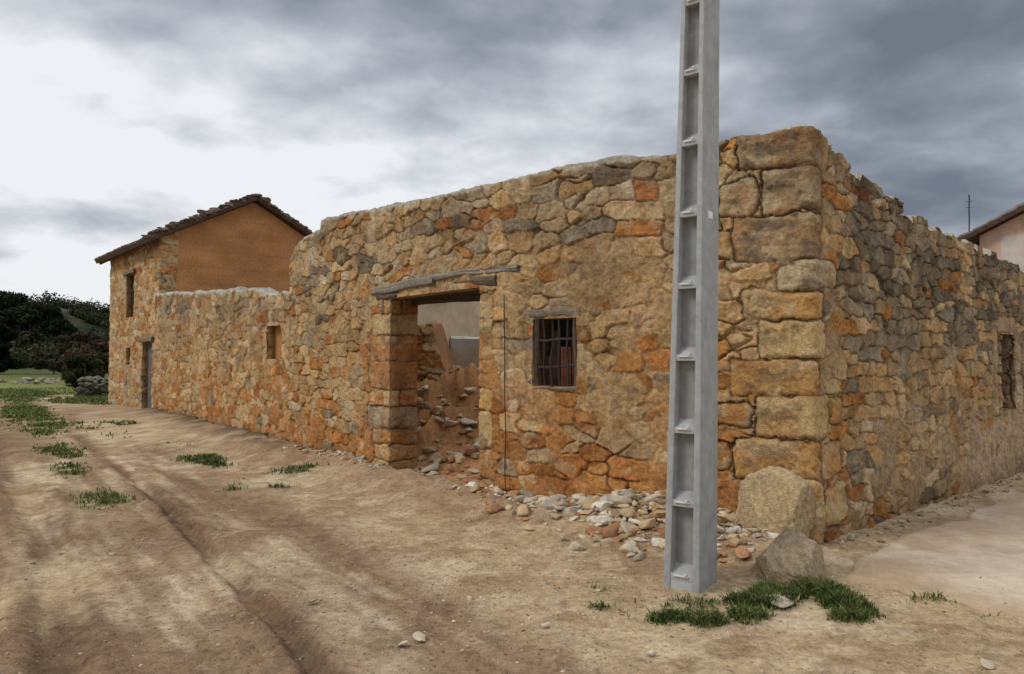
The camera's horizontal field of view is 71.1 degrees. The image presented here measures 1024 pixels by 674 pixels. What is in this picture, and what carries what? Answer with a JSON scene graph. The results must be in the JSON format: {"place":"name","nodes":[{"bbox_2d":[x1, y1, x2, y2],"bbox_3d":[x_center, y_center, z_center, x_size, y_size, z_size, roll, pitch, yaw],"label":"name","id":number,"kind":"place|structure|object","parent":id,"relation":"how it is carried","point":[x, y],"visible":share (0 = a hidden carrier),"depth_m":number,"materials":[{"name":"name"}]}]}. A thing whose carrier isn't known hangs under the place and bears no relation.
{"place":"outdoors","nodes":[
{"label":"outdoors","id":0,"kind":"place"},
{"bbox_2d":[13,306,109,367],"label":"hill","id":1,"kind":"structure","parent":0,"point":[80,324],"depth_m":174.41,"materials":[{"name":"green plant"}]},
{"bbox_2d":[0,309,9,325],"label":"pine tree","id":2,"kind":"object","parent":1,"relation":"on","point":[3,319],"visible":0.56,"depth_m":146.79,"materials":[{"name":"green plant"}]},
{"bbox_2d":[0,290,28,326],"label":"pine tree","id":3,"kind":"object","parent":1,"relation":"on","point":[8,299],"visible":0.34,"depth_m":149.78,"materials":[{"name":"green plant"}]},
{"bbox_2d":[3,302,43,331],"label":"pine tree","id":4,"kind":"object","parent":1,"relation":"on","point":[12,314],"visible":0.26,"depth_m":147.02,"materials":[{"name":"green plant"}]},
{"bbox_2d":[12,313,47,341],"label":"pine tree","id":5,"kind":"object","parent":1,"relation":"on","point":[24,322],"visible":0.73,"depth_m":146.35,"materials":[{"name":"green plant"}]},
{"bbox_2d":[28,305,64,336],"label":"pine tree","id":6,"kind":"object","parent":1,"relation":"on","point":[49,312],"visible":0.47,"depth_m":149.62,"materials":[{"name":"green plant"}]},
{"bbox_2d":[3,290,109,368],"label":"hillside scrub","id":7,"kind":"object","parent":1,"relation":"on","point":[25,356],"visible":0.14,"depth_m":155.16,"materials":[{"name":"green plant"}]},
{"bbox_2d":[48,318,78,343],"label":"pine tree","id":8,"kind":"object","parent":1,"relation":"on","point":[64,327],"visible":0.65,"depth_m":149.39,"materials":[{"name":"green plant"}]},
{"bbox_2d":[0,363,1023,673],"bbox_3d":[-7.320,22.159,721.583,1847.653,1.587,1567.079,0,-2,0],"label":"dirt ground","id":9,"kind":"structure","parent":0,"point":[320,497],"depth_m":5.27,"materials":[{"name":"beige soil"}]},
{"bbox_2d":[0,321,18,372],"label":"tree","id":10,"kind":"object","parent":9,"relation":"on","point":[7,335],"visible":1,"depth_m":69.96,"materials":[{"name":"green plant"}]},
{"bbox_2d":[0,377,65,383],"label":"field stone line","id":11,"kind":"object","parent":9,"relation":"on","point":[28,380],"visible":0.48,"depth_m":46.04,"materials":[{"name":"grey stone"}]},
{"bbox_2d":[32,349,64,373],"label":"bush","id":12,"kind":"object","parent":9,"relation":"on","point":[40,364],"visible":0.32,"depth_m":71.33,"materials":[{"name":"green plant"}]},
{"bbox_2d":[54,358,64,368],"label":"bush","id":13,"kind":"object","parent":9,"relation":"on","point":[60,363],"visible":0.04,"depth_m":50.63,"materials":[{"name":"green plant"}]},
{"bbox_2d":[53,335,81,371],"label":"bush","id":14,"kind":"object","parent":9,"relation":"on","point":[63,339],"visible":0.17,"depth_m":61.42,"materials":[{"name":"green plant"}]},
{"bbox_2d":[61,353,104,388],"bbox_3d":[-19.873,1.815,33.255,1.758,2.136,1.909,1,-2,-29],"label":"bush","id":15,"kind":"object","parent":9,"relation":"on","point":[79,365],"visible":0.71,"depth_m":32.97,"materials":[{"name":"green plant"}]},
{"bbox_2d":[66,342,103,377],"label":"bush","id":16,"kind":"object","parent":9,"relation":"on","point":[75,347],"visible":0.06,"depth_m":43.93,"materials":[{"name":"green plant"}]},
{"bbox_2d":[61,332,109,374],"bbox_3d":[-23.441,1.396,40.040,3.093,3.375,2.690,0,-2,0],"label":"bush","id":17,"kind":"object","parent":9,"relation":"on","point":[97,346],"visible":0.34,"depth_m":39.49,"materials":[{"name":"brown plant"}]},
{"bbox_2d":[65,375,108,396],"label":"field stone wall","id":18,"kind":"structure","parent":9,"relation":"on","point":[96,385],"depth_m":29.98,"materials":[{"name":"grey stone"}]},
{"bbox_2d":[94,193,312,408],"bbox_3d":[-10.833,-1.003,25.295,5.725,7.298,6.832,1,-2,-41],"label":"stone farmhouse","id":19,"kind":"object","parent":9,"relation":"on","point":[251,241],"visible":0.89,"depth_m":23.15,"materials":[{"name":"brown stone"}]},
{"bbox_2d":[147,342,152,407],"bbox_3d":[-11.240,1.353,22.453,0.050,2.420,1.120,2,-2,-42],"label":"door leaf","id":20,"kind":"structure","parent":19,"relation":"in","point":[149,383],"depth_m":22.67,"materials":[{"name":"grey wood"}]},
{"bbox_2d":[153,286,290,440],"bbox_3d":[-7.121,0.495,17.065,0.479,3.917,10.908,1,-2,-38],"label":"yard wall masonry","id":21,"kind":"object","parent":9,"relation":"on","point":[216,361],"visible":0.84,"depth_m":15.64,"materials":[{"name":"stone"}]},
{"bbox_2d":[275,326,281,358],"bbox_3d":[-4.283,0.095,13.391,0.030,0.680,0.760,1,-2,-38],"label":"niche board","id":22,"kind":"object","parent":21,"relation":"attached to","point":[278,341],"visible":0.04,"depth_m":13.53,"materials":[{"name":"paint"}]},
{"bbox_2d":[417,322,453,381],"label":"ruined cross wall","id":23,"kind":"structure","parent":9,"relation":"on","point":[434,356],"depth_m":12.04,"materials":[{"name":"stone"}]},
{"bbox_2d":[418,301,479,344],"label":"wall","id":24,"kind":"structure","parent":9,"relation":"on","point":[457,318],"depth_m":14.90,"materials":[{"name":"paint"}]},
{"bbox_2d":[449,336,479,367],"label":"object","id":25,"kind":"object","parent":9,"relation":"on","point":[464,351],"visible":0.16,"depth_m":12.41,"materials":[{"name":"paint"}]},
{"bbox_2d":[0,387,1001,628],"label":"grass","id":26,"kind":"structure","parent":9,"relation":"on","point":[848,604],"depth_m":4.81,"materials":[{"name":"green plant"}]},
{"bbox_2d":[0,365,1023,673],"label":"loose stones","id":27,"kind":"object","parent":9,"relation":"on","point":[436,457],"visible":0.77,"depth_m":6.44,"materials":[{"name":"beige stone"}]},
{"bbox_2d":[283,444,779,562],"bbox_3d":[-1.093,1.655,8.591,1.460,0.469,8.545,2,-2,-45],"label":"stone rubble","id":28,"kind":"object","parent":9,"relation":"on","point":[654,503],"visible":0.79,"depth_m":6.46,"materials":[{"name":"grey stone"}]},
{"bbox_2d":[308,593,994,669],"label":"pale flat stones","id":29,"kind":"object","parent":9,"relation":"on","point":[420,636],"visible":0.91,"depth_m":4.08,"materials":[{"name":"beige stone"}]},
{"bbox_2d":[287,125,1023,544],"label":"rubble walls","id":30,"kind":"structure","parent":9,"relation":"on","point":[865,327],"depth_m":7.26,"materials":[{"name":"stone"}]},
{"bbox_2d":[371,275,435,295],"bbox_3d":[-1.432,-0.676,9.492,0.139,0.149,1.654,1,-2,-37],"label":"door lintel board end","id":31,"kind":"object","parent":30,"relation":"attached to","point":[407,284],"depth_m":9.37,"materials":[{"name":"grey wood"}]},
{"bbox_2d":[376,275,496,299],"bbox_3d":[-0.974,-0.611,9.061,0.237,0.160,2.688,1,-2,-40],"label":"door lintel","id":32,"kind":"structure","parent":30,"relation":"attached to","point":[487,280],"depth_m":8.23,"materials":[{"name":"wood"}]},
{"bbox_2d":[401,290,479,299],"bbox_3d":[-0.841,-0.597,9.144,0.219,0.186,2.612,1,-2,-39],"label":"door inner lintel","id":33,"kind":"structure","parent":30,"relation":"attached to","point":[451,294],"depth_m":9.06,"materials":[{"name":"wood"}]},
{"bbox_2d":[411,293,480,304],"bbox_3d":[-0.705,-0.539,9.263,0.197,0.209,2.581,1,-2,-39],"label":"door back lintel","id":34,"kind":"structure","parent":30,"relation":"attached to","point":[466,298],"depth_m":9.26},
{"bbox_2d":[428,264,519,280],"bbox_3d":[-0.449,-0.749,8.352,0.145,0.108,1.568,2,-2,-44],"label":"door lintel board","id":35,"kind":"object","parent":30,"relation":"attached to","point":[510,268],"depth_m":8.22,"materials":[{"name":"grey wood"}]},
{"bbox_2d":[503,294,505,490],"bbox_3d":[-0.077,0.681,7.827,0.020,2.300,0.035,2,-2,-43],"label":"iron rod","id":36,"kind":"object","parent":30,"relation":"attached to","point":[504,392],"visible":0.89,"depth_m":7.82,"materials":[{"name":"black metal"}]},
{"bbox_2d":[534,319,539,385],"bbox_3d":[0.265,0.141,7.645,0.073,0.770,0.068,0,-2,0],"label":"window frame","id":37,"kind":"object","parent":30,"relation":"attached to","point":[536,348],"visible":0.9,"depth_m":7.62,"materials":[{"name":"brown wood"}]},
{"bbox_2d":[542,318,545,385],"bbox_3d":[0.335,0.148,7.572,0.045,0.750,0.024,0,-2,-14],"label":"window bar","id":38,"kind":"object","parent":30,"relation":"attached to","point":[544,347],"depth_m":7.57,"materials":[{"name":"metal"}]},
{"bbox_2d":[541,356,550,385],"bbox_3d":[0.367,0.368,7.711,0.138,0.320,0.020,-1,-2,39],"label":"window shutter board","id":39,"kind":"object","parent":30,"relation":"attached to","point":[547,370],"depth_m":7.69,"materials":[{"name":"brown wood"}]},
{"bbox_2d":[524,307,579,317],"bbox_3d":[0.444,-0.259,7.523,0.700,0.122,0.122,-1,-2,38],"label":"window lintel","id":40,"kind":"structure","parent":30,"relation":"attached to","point":[534,313],"depth_m":7.47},
{"bbox_2d":[550,319,553,385],"bbox_3d":[0.418,0.147,7.512,0.047,0.750,0.024,1,-2,-20],"label":"window bar","id":41,"kind":"object","parent":30,"relation":"on","point":[551,353],"depth_m":7.50,"materials":[{"name":"metal"}]},
{"bbox_2d":[532,386,577,390],"bbox_3d":[0.459,0.534,7.471,0.599,0.067,0.118,-1,-2,38],"label":"window sill","id":42,"kind":"structure","parent":30,"relation":"attached to","point":[562,388],"depth_m":7.38,"materials":[{"name":"grey stone"}]},
{"bbox_2d":[552,330,558,385],"bbox_3d":[0.467,0.225,7.635,0.099,0.600,0.020,-1,-2,38],"label":"window shutter board","id":43,"kind":"object","parent":30,"relation":"attached to","point":[555,363],"depth_m":7.62,"materials":[{"name":"brown wood"}]},
{"bbox_2d":[538,337,572,341],"bbox_3d":[0.455,0.025,7.488,0.509,0.044,0.017,-1,-2,38],"label":"window cross bar","id":44,"kind":"object","parent":30,"relation":"attached to","point":[547,340],"depth_m":7.50,"materials":[{"name":"grey metal"}]},
{"bbox_2d":[548,320,572,377],"bbox_3d":[0.641,0.153,7.721,0.826,0.850,0.030,-1,-2,38],"label":"window back board","id":45,"kind":"object","parent":30,"relation":"attached to","point":[563,327],"depth_m":7.78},
{"bbox_2d":[572,340,573,385],"bbox_3d":[0.694,0.270,7.459,0.158,0.500,0.020,-1,-2,37],"label":"window shutter board","id":46,"kind":"object","parent":30,"relation":"attached to","point":[572,367],"depth_m":7.49,"materials":[{"name":"brown wood"}]},
{"bbox_2d":[572,318,577,385],"bbox_3d":[0.660,0.131,7.333,0.079,0.770,0.070,0,-2,0],"label":"window frame","id":47,"kind":"object","parent":30,"relation":"attached to","point":[575,350],"visible":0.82,"depth_m":7.31,"materials":[{"name":"brown wood"}]},
{"bbox_2d":[664,0,719,592],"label":"concrete utility pole","id":48,"kind":"object","parent":9,"relation":"on","point":[690,558],"visible":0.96,"depth_m":5.12,"materials":[{"name":"grey concrete"}]},
{"bbox_2d":[735,466,816,536],"bbox_3d":[2.239,1.477,6.130,0.633,0.743,0.276,-1,-2,40],"label":"corner base stone","id":49,"kind":"object","parent":9,"relation":"on","point":[776,499],"visible":0.73,"depth_m":6.04,"materials":[{"name":"beige stone"}]},
{"bbox_2d":[750,529,826,584],"bbox_3d":[2.034,1.680,5.304,0.541,0.509,0.509,0,-2,0],"label":"boulder","id":50,"kind":"object","parent":9,"relation":"on","point":[784,555],"visible":0.64,"depth_m":5.15,"materials":[{"name":"stone"}]},
{"bbox_2d":[979,213,1023,266],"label":"gable wall","id":51,"kind":"structure","parent":9,"relation":"on","point":[1004,241],"depth_m":17.70,"materials":[{"name":"paint"}]},
{"bbox_2d":[0,0,1023,309],"label":"sky","id":52,"kind":"structure","parent":0,"point":[121,121],"materials":[{"name":"grey"}]},
{"bbox_2d":[538,364,574,367],"bbox_3d":[0.455,0.305,7.480,0.509,0.049,0.017,-1,-2,38],"label":"window cross bar","id":53,"kind":"object","parent":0,"point":[569,365],"depth_m":7.43,"materials":[{"name":"black metal"}]},
{"bbox_2d":[557,318,560,386],"bbox_3d":[0.491,0.145,7.449,0.040,0.750,0.027,0,-2,0],"label":"window bar","id":54,"kind":"object","parent":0,"point":[559,345],"depth_m":7.44,"materials":[{"name":"black metal"}]},
{"bbox_2d":[561,347,571,385],"bbox_3d":[0.572,0.313,7.550,0.128,0.420,0.020,-1,-2,37],"label":"window shutter board","id":55,"kind":"object","parent":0,"point":[564,369],"depth_m":7.55,"materials":[{"name":"brown wood"}]},
{"bbox_2d":[566,318,569,386],"bbox_3d":[0.574,0.143,7.390,0.036,0.750,0.027,0,-2,0],"label":"window bar","id":56,"kind":"object","parent":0,"point":[567,356],"depth_m":7.38,"materials":[{"name":"black metal"}]},
{"bbox_2d":[845,493,1023,621],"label":"concrete pavement","id":57,"kind":"structure","parent":0,"point":[991,544],"depth_m":5.52,"materials":[{"name":"beige concrete"}]},
{"bbox_2d":[958,202,1023,245],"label":"roof","id":58,"kind":"structure","parent":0,"point":[973,235],"depth_m":17.71,"materials":[{"name":"ceramic"}]},
{"bbox_2d":[968,194,969,230],"bbox_3d":[12.152,-3.015,19.047,0.040,1.550,0.026,0,-2,0],"label":"antenna mast","id":59,"kind":"object","parent":58,"relation":"on","point":[969,210],"visible":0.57,"depth_m":19.05,"materials":[{"name":"metal"}]}
]}

